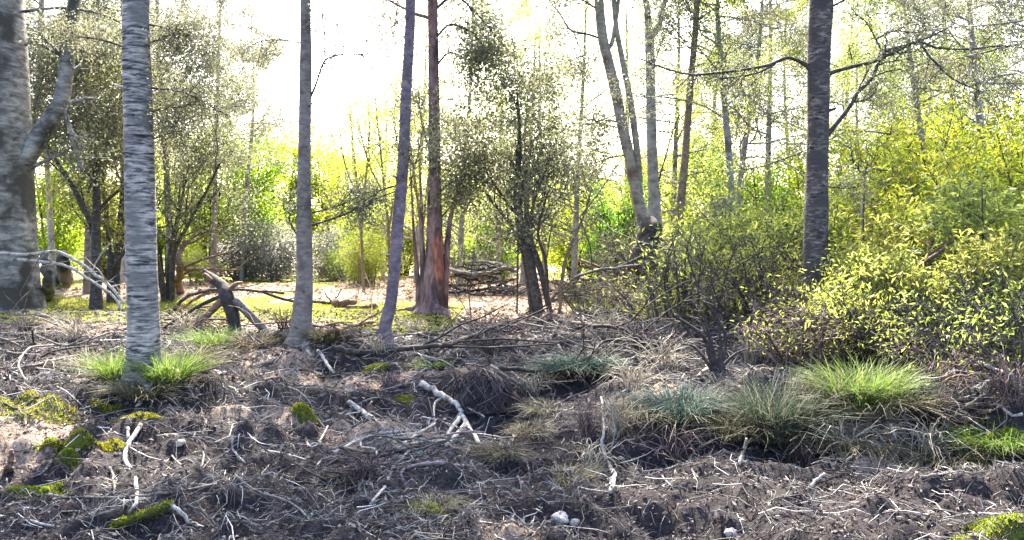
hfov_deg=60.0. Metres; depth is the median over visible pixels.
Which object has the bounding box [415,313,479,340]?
stick
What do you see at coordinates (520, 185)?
many stemmed tree
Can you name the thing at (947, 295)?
shrub
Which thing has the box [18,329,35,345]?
stick
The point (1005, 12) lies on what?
tree
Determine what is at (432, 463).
stick
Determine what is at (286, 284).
leaf litter
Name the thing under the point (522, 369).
fallen branch
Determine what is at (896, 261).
shrub
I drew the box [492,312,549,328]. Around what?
stick
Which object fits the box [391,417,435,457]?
stick
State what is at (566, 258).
sapling
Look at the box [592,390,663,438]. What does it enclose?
dry weed
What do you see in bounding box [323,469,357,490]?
stick
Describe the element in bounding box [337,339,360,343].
stick
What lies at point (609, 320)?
dry weed
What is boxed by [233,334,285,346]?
stick
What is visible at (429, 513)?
stick
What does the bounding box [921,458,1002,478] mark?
fallen branch
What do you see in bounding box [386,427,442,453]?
stick
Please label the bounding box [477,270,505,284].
stick
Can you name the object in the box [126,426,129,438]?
stick
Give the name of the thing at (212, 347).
grass tuft
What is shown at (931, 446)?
dry weed
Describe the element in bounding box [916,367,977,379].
stick
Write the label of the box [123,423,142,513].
stick
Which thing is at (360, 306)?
log
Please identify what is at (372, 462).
fallen branch
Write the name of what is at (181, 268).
dead snag
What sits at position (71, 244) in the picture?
tree
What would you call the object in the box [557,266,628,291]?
stick
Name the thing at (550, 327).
stick
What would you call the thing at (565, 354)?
stick
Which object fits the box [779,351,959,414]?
grass tuft
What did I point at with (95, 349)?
stick
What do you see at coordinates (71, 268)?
fallen branch
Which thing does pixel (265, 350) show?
stick
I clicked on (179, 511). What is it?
stick
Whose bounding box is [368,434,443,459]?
stick
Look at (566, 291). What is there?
stick
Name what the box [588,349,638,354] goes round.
stick
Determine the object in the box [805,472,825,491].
stick
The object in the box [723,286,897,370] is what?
shrub
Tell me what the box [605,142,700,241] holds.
tree
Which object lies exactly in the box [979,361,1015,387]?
stick
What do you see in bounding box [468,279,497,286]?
stick
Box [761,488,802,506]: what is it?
stick
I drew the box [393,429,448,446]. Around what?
stick
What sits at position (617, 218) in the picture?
tree
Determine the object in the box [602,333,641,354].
stick
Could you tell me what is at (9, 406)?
stick
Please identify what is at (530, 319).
stick
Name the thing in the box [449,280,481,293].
stick
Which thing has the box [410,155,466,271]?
tree
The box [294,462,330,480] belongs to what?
stick
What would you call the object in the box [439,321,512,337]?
stick
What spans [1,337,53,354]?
stick
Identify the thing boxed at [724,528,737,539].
stone
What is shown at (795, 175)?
tree
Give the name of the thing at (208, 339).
grass tuft
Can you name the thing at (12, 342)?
stick
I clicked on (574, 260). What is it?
tree
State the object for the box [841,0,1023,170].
tree
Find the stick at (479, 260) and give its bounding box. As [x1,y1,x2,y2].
[466,254,498,266]
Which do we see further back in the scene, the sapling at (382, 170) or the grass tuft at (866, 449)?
the sapling at (382, 170)
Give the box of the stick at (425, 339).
[395,318,463,343]
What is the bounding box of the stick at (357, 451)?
[338,445,414,454]
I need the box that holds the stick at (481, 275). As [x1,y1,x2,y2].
[456,274,497,286]
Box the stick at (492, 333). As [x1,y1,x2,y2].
[459,314,540,339]
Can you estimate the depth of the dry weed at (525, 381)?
9.52 m
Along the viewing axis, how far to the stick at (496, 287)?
27.56 m
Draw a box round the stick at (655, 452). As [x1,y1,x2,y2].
[628,439,673,487]
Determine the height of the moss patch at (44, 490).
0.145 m
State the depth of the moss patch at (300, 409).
8.32 m
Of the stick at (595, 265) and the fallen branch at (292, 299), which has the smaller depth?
the fallen branch at (292, 299)
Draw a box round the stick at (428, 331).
[414,319,450,338]
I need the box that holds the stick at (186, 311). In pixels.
[172,307,206,315]
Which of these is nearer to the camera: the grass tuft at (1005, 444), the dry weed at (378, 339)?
the grass tuft at (1005, 444)
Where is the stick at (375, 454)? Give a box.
[353,433,399,457]
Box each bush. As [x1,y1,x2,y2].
[227,213,323,282]
[312,222,363,281]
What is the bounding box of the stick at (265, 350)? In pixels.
[251,345,278,354]
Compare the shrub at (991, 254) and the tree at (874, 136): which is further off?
the tree at (874, 136)
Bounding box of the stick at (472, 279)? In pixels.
[450,272,477,281]
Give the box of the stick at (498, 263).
[464,251,513,270]
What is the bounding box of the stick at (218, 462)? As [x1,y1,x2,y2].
[213,458,237,468]
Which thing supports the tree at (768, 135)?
on the ground at (698, 524)
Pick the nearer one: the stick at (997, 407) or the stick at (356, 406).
the stick at (997, 407)
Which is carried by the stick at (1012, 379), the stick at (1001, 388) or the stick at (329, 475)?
the stick at (1001, 388)
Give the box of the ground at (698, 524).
[0,234,1023,539]
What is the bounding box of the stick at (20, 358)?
[17,344,53,383]
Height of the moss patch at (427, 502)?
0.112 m
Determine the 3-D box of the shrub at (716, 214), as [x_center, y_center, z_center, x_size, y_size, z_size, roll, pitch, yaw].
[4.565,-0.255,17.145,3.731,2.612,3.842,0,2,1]
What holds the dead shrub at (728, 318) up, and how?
on the ground at (698, 524)
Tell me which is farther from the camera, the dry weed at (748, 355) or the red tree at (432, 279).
the red tree at (432, 279)
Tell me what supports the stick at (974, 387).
on the ground at (698, 524)
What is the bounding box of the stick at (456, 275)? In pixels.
[454,258,508,276]
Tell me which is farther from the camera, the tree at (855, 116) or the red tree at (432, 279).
the tree at (855, 116)
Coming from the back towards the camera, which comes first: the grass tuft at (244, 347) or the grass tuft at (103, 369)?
the grass tuft at (244, 347)
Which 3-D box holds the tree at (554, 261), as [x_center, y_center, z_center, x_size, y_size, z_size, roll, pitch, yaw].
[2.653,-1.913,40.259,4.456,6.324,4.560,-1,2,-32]
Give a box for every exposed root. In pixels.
[198,351,289,380]
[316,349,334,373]
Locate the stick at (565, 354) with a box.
[535,328,624,356]
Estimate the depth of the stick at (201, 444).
7.25 m
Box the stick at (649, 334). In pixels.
[617,320,671,348]
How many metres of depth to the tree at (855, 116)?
29.75 m
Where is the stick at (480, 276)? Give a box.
[457,270,499,286]
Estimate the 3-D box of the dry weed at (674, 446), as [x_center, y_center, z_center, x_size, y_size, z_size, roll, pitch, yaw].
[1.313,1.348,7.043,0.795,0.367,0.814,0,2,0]
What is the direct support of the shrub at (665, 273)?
on the ground at (698, 524)
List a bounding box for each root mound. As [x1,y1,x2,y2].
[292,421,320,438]
[441,368,523,413]
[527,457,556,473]
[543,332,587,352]
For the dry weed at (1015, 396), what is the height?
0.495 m
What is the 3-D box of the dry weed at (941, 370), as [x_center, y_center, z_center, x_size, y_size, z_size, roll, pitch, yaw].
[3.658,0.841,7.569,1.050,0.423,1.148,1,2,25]
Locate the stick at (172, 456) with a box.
[162,425,191,469]
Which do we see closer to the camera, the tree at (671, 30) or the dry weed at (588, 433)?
the dry weed at (588, 433)
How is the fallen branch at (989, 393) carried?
on the ground at (698, 524)
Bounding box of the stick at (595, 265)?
[578,259,628,283]
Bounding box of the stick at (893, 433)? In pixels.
[889,424,900,449]
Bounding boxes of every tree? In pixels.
[0,0,157,313]
[21,0,265,413]
[25,0,75,169]
[25,0,114,286]
[25,0,121,186]
[25,0,208,294]
[25,2,173,309]
[35,0,227,283]
[35,27,176,302]
[35,140,101,284]
[45,0,215,183]
[51,0,278,297]
[59,0,297,301]
[60,172,119,278]
[117,0,321,287]
[155,141,207,276]
[156,90,269,280]
[161,233,228,276]
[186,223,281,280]
[193,0,312,280]
[206,116,297,275]
[210,0,429,348]
[254,124,326,274]
[279,110,363,273]
[291,66,425,278]
[314,140,415,276]
[317,0,460,346]
[324,0,500,282]
[329,56,428,279]
[334,0,575,286]
[338,0,542,317]
[374,178,446,275]
[392,0,627,313]
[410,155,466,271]
[419,0,574,280]
[419,0,623,282]
[443,181,520,280]
[443,214,482,275]
[451,213,520,278]
[469,0,684,285]
[472,1,619,271]
[503,186,563,268]
[511,0,693,231]
[531,161,622,279]
[532,0,745,279]
[547,165,622,271]
[577,167,647,282]
[582,0,775,257]
[593,0,808,213]
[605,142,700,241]
[616,0,1023,345]
[617,0,696,306]
[636,0,805,179]
[641,0,905,232]
[657,0,756,307]
[658,0,890,216]
[660,117,765,233]
[702,140,851,212]
[727,0,854,189]
[746,0,947,204]
[763,0,1023,183]
[765,4,924,197]
[775,130,904,204]
[781,0,1023,172]
[838,0,990,147]
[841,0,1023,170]
[848,0,1023,186]
[866,95,963,171]
[870,0,1023,158]
[878,103,1021,175]
[935,106,1021,155]
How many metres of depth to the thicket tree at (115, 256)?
25.24 m
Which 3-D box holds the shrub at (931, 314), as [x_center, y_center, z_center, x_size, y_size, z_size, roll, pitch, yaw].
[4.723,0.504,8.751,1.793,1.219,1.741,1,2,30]
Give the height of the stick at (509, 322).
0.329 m
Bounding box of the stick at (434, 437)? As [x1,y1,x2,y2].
[415,436,448,444]
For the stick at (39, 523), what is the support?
on the ground at (698, 524)
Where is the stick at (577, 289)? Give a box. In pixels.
[542,274,608,298]
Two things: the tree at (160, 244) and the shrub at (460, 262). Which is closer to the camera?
the shrub at (460, 262)
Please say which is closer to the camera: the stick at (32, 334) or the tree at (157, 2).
the stick at (32, 334)
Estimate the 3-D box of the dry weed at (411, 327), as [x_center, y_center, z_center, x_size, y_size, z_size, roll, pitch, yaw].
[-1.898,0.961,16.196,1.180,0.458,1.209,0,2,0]
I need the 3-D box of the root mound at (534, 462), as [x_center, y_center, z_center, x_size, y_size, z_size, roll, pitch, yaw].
[0.215,1.579,7.149,0.408,0.137,0.326,0,2,0]
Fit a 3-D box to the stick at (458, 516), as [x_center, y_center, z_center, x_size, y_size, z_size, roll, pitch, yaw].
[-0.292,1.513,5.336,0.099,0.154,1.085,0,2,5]
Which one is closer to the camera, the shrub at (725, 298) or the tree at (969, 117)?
the shrub at (725, 298)
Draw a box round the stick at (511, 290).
[491,283,525,295]
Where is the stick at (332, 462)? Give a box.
[326,454,364,466]
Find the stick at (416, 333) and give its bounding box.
[393,322,447,340]
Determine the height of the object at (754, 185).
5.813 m
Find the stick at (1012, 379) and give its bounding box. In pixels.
[1010,373,1022,394]
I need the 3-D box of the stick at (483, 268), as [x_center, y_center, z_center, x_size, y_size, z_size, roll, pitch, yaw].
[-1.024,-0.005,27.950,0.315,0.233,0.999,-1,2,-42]
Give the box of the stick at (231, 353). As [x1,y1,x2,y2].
[204,337,250,361]
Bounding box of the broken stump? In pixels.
[163,269,269,333]
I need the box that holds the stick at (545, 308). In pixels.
[452,305,547,332]
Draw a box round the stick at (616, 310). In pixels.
[583,282,652,320]
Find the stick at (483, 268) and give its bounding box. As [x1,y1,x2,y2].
[472,267,489,270]
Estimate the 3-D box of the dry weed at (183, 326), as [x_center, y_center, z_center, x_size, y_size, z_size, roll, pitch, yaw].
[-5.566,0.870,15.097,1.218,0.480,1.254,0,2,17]
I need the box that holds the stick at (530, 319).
[485,294,562,337]
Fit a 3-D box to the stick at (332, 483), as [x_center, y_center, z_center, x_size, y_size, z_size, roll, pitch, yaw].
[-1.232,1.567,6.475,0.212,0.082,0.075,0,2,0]
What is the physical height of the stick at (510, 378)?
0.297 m
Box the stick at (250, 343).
[230,339,269,347]
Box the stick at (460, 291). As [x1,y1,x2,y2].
[449,288,466,293]
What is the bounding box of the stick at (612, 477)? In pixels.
[584,392,646,493]
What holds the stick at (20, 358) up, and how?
on the ground at (698, 524)
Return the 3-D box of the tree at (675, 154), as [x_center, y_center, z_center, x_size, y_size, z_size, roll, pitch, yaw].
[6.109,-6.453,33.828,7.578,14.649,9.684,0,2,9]
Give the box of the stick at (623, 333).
[588,317,682,351]
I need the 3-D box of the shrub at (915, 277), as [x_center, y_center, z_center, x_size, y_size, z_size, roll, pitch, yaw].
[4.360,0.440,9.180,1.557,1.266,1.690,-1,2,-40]
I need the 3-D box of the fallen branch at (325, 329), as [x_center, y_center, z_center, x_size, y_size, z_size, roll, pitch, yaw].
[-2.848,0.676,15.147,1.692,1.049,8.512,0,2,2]
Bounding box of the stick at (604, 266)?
[569,265,615,284]
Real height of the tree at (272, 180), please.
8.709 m
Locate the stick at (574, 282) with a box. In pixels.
[550,270,622,298]
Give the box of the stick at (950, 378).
[945,372,968,385]
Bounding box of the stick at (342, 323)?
[326,322,357,329]
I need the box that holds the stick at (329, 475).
[322,471,340,481]
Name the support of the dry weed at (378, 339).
on the ground at (698, 524)
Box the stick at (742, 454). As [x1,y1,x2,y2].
[737,438,747,465]
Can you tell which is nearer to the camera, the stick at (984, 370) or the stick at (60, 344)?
the stick at (984, 370)
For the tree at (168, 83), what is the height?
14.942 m
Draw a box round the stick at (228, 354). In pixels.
[209,351,245,361]
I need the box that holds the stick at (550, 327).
[510,304,627,328]
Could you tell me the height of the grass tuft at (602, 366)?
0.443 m
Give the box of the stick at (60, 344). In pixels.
[20,323,76,346]
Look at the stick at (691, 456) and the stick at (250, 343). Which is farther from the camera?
the stick at (250, 343)
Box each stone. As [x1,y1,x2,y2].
[175,439,185,446]
[550,511,569,523]
[569,518,580,526]
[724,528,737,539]
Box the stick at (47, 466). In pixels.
[30,461,51,477]
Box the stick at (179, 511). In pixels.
[170,504,203,528]
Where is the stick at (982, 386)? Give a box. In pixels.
[976,382,990,398]
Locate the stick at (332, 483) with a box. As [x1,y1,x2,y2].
[329,478,357,488]
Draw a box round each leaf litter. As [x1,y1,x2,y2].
[0,272,629,334]
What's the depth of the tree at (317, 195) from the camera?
49.22 m
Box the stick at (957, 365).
[939,355,978,377]
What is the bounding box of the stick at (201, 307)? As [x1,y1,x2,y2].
[178,305,211,322]
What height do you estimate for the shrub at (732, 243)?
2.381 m
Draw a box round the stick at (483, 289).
[481,283,510,293]
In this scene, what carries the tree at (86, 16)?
on the ground at (698, 524)
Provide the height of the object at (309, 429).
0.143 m
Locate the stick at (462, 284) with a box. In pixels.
[452,283,475,288]
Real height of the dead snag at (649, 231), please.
3.128 m
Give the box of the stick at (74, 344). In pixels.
[23,331,108,355]
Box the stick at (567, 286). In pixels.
[538,274,608,299]
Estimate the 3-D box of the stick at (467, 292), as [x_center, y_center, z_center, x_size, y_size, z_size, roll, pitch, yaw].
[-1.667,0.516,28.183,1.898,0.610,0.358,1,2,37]
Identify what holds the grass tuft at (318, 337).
on the ground at (698, 524)
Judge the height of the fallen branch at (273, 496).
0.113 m
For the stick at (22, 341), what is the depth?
12.89 m
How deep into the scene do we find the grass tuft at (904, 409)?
6.81 m
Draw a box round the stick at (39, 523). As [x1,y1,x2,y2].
[0,515,62,526]
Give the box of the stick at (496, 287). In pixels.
[489,286,515,290]
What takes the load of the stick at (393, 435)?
on the ground at (698, 524)
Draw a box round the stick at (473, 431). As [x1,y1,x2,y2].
[414,426,485,445]
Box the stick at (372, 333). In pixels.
[352,326,387,337]
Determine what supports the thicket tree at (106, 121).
on the ground at (698, 524)
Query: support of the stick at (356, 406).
on the ground at (698, 524)
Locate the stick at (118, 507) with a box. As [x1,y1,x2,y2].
[52,497,130,522]
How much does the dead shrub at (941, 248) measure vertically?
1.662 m
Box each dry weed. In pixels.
[0,308,86,332]
[11,311,126,340]
[160,307,219,333]
[242,303,333,333]
[305,440,431,486]
[347,328,403,354]
[362,370,425,390]
[379,310,437,332]
[436,321,527,352]
[499,302,574,325]
[509,370,575,396]
[542,387,625,444]
[551,302,661,335]
[552,436,631,469]
[586,351,687,394]
[590,315,698,352]
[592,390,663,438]
[597,330,707,371]
[635,416,724,463]
[713,314,794,364]
[724,428,865,466]
[766,407,925,462]
[775,320,871,361]
[857,369,1021,426]
[872,410,1002,461]
[880,341,1001,391]
[934,342,1023,408]
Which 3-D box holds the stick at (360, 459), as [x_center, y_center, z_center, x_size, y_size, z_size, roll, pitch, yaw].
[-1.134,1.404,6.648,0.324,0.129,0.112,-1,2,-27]
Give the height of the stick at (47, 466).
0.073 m
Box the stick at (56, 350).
[33,332,98,360]
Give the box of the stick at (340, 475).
[327,463,362,479]
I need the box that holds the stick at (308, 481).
[282,473,339,486]
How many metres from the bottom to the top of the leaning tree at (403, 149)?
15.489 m
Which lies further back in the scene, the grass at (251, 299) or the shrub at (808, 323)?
the grass at (251, 299)
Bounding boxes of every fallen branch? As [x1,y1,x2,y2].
[0,237,125,303]
[3,209,96,323]
[7,343,112,370]
[12,258,122,311]
[61,477,226,498]
[164,284,319,316]
[177,291,217,315]
[233,273,406,334]
[235,474,315,517]
[263,282,341,304]
[332,426,418,454]
[333,453,393,473]
[334,239,622,365]
[370,513,462,539]
[419,380,484,446]
[422,348,461,364]
[449,256,516,275]
[498,307,727,381]
[548,191,798,347]
[565,41,763,292]
[634,331,686,374]
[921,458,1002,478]
[951,386,996,421]
[978,361,1023,379]
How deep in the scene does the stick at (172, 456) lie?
6.94 m
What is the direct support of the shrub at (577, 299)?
on the ground at (698, 524)
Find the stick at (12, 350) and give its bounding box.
[0,349,24,351]
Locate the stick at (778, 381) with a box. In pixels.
[772,373,780,399]
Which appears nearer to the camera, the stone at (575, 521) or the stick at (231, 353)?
the stone at (575, 521)
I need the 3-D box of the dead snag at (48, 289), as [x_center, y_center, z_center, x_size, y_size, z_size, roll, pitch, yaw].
[-11.845,0.283,22.623,0.363,1.670,9.568,-1,2,-28]
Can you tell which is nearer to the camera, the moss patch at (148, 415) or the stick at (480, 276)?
the moss patch at (148, 415)
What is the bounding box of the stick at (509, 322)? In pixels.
[496,315,529,329]
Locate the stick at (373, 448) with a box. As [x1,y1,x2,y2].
[357,426,377,455]
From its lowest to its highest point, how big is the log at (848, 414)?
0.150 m
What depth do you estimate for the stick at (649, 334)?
10.71 m
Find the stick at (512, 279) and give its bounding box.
[489,278,516,290]
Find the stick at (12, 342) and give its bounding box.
[0,328,40,349]
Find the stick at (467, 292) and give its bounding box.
[449,281,485,295]
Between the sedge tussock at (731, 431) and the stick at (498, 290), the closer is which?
the sedge tussock at (731, 431)
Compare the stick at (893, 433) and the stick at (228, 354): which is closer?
the stick at (893, 433)
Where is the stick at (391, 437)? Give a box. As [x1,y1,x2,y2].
[369,425,422,440]
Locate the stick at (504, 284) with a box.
[500,281,520,294]
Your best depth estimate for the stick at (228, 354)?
10.82 m
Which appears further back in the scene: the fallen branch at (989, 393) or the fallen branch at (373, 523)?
the fallen branch at (989, 393)
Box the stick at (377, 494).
[369,466,394,504]
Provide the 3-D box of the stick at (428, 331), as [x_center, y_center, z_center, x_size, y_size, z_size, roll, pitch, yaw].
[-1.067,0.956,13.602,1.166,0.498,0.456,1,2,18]
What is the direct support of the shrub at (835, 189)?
on the ground at (698, 524)
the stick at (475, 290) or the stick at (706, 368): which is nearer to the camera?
the stick at (706, 368)
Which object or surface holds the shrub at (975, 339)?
on the ground at (698, 524)
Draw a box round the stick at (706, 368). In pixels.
[683,367,708,388]
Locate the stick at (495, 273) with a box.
[451,252,500,275]
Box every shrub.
[182,239,228,285]
[313,218,390,282]
[335,221,418,286]
[413,234,500,293]
[550,271,643,313]
[576,208,801,328]
[578,228,638,296]
[585,269,704,319]
[593,216,673,294]
[640,211,710,309]
[651,190,803,314]
[652,266,759,375]
[656,210,720,309]
[658,244,831,327]
[667,169,804,299]
[668,207,867,323]
[668,246,798,342]
[683,200,860,318]
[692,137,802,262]
[693,209,778,288]
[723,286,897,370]
[727,199,859,250]
[730,263,896,350]
[748,149,885,236]
[760,214,847,306]
[766,248,879,308]
[772,248,1014,376]
[786,202,887,284]
[796,236,975,361]
[797,150,925,223]
[798,58,1023,215]
[800,188,960,261]
[805,258,918,320]
[815,228,918,308]
[821,290,1020,377]
[827,244,1023,378]
[828,91,1023,251]
[828,127,1023,242]
[828,163,1023,302]
[829,121,1023,247]
[830,134,904,244]
[853,206,1006,290]
[853,253,1011,369]
[865,292,1023,382]
[869,246,1023,390]
[884,264,1023,366]
[886,255,1023,338]
[905,163,1023,302]
[915,121,1023,245]
[917,209,989,281]
[942,221,1023,360]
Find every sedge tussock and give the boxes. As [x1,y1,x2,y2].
[605,376,748,437]
[661,393,834,452]
[671,361,878,453]
[746,396,886,442]
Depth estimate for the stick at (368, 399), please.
8.89 m
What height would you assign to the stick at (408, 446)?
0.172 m
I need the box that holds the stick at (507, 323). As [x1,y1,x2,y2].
[480,313,523,331]
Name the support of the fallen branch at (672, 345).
on the ground at (698, 524)
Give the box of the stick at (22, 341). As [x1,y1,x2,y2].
[0,338,47,347]
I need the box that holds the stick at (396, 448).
[392,438,467,451]
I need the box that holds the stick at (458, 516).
[452,497,481,539]
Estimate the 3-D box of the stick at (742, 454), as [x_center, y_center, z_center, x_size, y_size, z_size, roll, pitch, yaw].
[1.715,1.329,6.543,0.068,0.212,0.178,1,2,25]
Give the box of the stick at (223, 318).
[209,314,226,321]
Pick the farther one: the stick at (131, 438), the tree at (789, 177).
the tree at (789, 177)
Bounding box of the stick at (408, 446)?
[396,433,462,450]
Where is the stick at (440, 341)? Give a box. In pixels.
[405,331,441,342]
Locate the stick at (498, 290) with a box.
[485,285,520,294]
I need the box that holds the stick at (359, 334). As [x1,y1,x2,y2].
[330,318,370,340]
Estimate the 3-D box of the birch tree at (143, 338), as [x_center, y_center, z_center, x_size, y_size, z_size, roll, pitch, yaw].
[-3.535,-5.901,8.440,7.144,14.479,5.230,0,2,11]
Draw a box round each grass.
[0,290,663,332]
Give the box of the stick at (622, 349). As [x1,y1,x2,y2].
[599,343,644,356]
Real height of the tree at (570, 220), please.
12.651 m
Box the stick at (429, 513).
[409,497,454,517]
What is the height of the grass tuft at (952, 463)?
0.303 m
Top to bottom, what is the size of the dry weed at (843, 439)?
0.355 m
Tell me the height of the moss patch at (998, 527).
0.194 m
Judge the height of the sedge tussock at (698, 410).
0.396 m
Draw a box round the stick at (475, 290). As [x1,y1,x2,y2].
[450,286,491,291]
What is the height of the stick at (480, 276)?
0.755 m
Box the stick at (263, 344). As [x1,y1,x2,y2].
[241,331,286,354]
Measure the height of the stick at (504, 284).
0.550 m
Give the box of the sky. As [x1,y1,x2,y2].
[26,0,1023,233]
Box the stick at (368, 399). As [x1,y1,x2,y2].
[357,397,406,406]
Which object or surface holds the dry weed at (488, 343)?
on the ground at (698, 524)
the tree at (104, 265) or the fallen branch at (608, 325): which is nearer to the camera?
the fallen branch at (608, 325)
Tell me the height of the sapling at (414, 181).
6.931 m
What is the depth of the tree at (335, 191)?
45.01 m
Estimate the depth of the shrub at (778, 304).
10.61 m
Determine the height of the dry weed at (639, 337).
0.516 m
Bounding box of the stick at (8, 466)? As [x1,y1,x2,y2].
[3,449,15,472]
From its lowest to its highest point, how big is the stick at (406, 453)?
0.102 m
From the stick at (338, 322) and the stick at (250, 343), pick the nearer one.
the stick at (250, 343)
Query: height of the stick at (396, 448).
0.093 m
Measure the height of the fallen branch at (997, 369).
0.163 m
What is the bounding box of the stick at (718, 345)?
[689,322,741,357]
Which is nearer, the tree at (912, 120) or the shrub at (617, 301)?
the shrub at (617, 301)
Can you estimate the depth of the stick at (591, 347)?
10.46 m
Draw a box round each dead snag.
[39,249,54,300]
[56,250,73,283]
[174,206,254,293]
[625,216,670,279]
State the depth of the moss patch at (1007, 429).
6.66 m
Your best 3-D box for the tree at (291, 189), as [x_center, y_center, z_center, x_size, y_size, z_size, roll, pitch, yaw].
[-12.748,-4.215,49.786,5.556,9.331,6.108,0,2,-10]
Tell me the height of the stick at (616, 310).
0.908 m
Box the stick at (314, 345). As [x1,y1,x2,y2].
[293,332,336,348]
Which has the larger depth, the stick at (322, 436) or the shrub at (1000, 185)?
the shrub at (1000, 185)
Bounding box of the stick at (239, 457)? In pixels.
[231,437,245,462]
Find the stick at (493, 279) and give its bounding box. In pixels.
[483,267,513,293]
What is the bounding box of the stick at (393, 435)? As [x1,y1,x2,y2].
[364,424,420,444]
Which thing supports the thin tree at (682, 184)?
on the ground at (698, 524)
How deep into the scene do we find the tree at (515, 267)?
43.52 m
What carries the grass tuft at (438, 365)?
on the ground at (698, 524)
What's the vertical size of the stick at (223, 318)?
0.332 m
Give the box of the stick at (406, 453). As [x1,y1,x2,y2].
[397,443,423,463]
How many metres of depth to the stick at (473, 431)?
7.75 m
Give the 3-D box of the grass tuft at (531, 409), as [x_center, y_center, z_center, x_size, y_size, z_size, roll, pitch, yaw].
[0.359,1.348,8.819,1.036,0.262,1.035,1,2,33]
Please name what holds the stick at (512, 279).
on the stick
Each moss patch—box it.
[0,389,83,425]
[0,481,71,498]
[33,436,59,450]
[54,447,81,469]
[56,427,94,451]
[89,398,126,414]
[94,438,126,451]
[110,411,164,423]
[289,401,320,426]
[359,362,390,373]
[396,394,415,405]
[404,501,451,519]
[950,512,1023,539]
[957,408,1023,466]
[957,429,1005,460]
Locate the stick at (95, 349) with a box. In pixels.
[62,334,110,355]
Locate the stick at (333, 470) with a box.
[311,467,359,480]
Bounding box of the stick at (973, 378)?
[952,369,1006,387]
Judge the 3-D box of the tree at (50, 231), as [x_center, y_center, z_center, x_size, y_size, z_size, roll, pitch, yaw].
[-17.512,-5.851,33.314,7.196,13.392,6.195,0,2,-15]
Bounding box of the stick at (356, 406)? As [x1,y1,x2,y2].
[347,400,385,429]
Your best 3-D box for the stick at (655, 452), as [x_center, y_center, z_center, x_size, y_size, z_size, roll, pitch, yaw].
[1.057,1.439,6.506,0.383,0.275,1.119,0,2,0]
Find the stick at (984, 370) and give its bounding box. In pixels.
[966,362,1023,384]
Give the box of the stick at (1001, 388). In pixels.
[982,361,1023,396]
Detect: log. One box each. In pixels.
[109,499,173,531]
[331,298,356,307]
[345,304,377,308]
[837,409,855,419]
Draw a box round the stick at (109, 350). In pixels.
[60,346,125,358]
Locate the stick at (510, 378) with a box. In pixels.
[490,364,525,392]
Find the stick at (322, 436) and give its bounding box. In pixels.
[304,425,328,447]
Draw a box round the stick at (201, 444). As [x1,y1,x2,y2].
[199,428,205,470]
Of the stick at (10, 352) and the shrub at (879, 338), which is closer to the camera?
the shrub at (879, 338)
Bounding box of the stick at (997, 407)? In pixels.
[977,405,1009,419]
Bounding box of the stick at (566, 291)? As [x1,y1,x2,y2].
[541,274,604,298]
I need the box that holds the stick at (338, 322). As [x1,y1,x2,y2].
[321,321,352,326]
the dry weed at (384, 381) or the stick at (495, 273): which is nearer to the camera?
the dry weed at (384, 381)
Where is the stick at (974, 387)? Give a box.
[970,379,1023,390]
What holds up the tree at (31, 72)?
on the ground at (698, 524)
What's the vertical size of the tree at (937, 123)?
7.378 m
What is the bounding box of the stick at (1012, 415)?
[972,385,1022,416]
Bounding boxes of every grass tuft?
[36,344,125,369]
[53,341,170,388]
[76,371,198,403]
[102,342,233,391]
[161,333,258,373]
[164,321,248,349]
[212,321,295,352]
[294,321,364,343]
[368,488,491,522]
[406,354,462,369]
[458,438,551,467]
[484,413,570,446]
[506,393,577,417]
[508,346,637,385]
[525,346,648,381]
[525,453,622,489]
[569,389,703,432]
[746,448,824,467]
[768,422,930,477]
[773,365,900,408]
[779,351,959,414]
[816,377,984,427]
[880,437,1021,470]
[919,419,1023,461]
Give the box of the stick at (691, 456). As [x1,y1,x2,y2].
[659,439,713,488]
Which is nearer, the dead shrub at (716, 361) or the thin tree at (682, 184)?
the dead shrub at (716, 361)
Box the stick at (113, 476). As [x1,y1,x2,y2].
[109,466,115,494]
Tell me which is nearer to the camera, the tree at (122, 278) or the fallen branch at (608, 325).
the fallen branch at (608, 325)
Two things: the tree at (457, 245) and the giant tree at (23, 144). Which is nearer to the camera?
the giant tree at (23, 144)
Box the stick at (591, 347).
[558,335,626,353]
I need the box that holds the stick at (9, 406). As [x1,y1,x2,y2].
[3,402,34,412]
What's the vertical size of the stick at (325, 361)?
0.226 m
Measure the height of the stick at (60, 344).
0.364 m
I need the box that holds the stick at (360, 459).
[338,449,381,465]
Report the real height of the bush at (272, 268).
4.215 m
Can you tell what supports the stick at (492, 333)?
on the ground at (698, 524)
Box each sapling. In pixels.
[312,51,400,292]
[328,39,444,263]
[363,56,489,229]
[555,141,619,312]
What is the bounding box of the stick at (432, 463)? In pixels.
[400,461,471,485]
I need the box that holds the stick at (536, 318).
[491,310,579,330]
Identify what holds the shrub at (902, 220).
on the ground at (698, 524)
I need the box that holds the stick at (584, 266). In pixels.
[580,265,626,285]
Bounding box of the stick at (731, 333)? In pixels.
[681,331,735,356]
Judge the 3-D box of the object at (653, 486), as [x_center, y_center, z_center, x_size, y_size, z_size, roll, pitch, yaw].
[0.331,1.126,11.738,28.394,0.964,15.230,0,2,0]

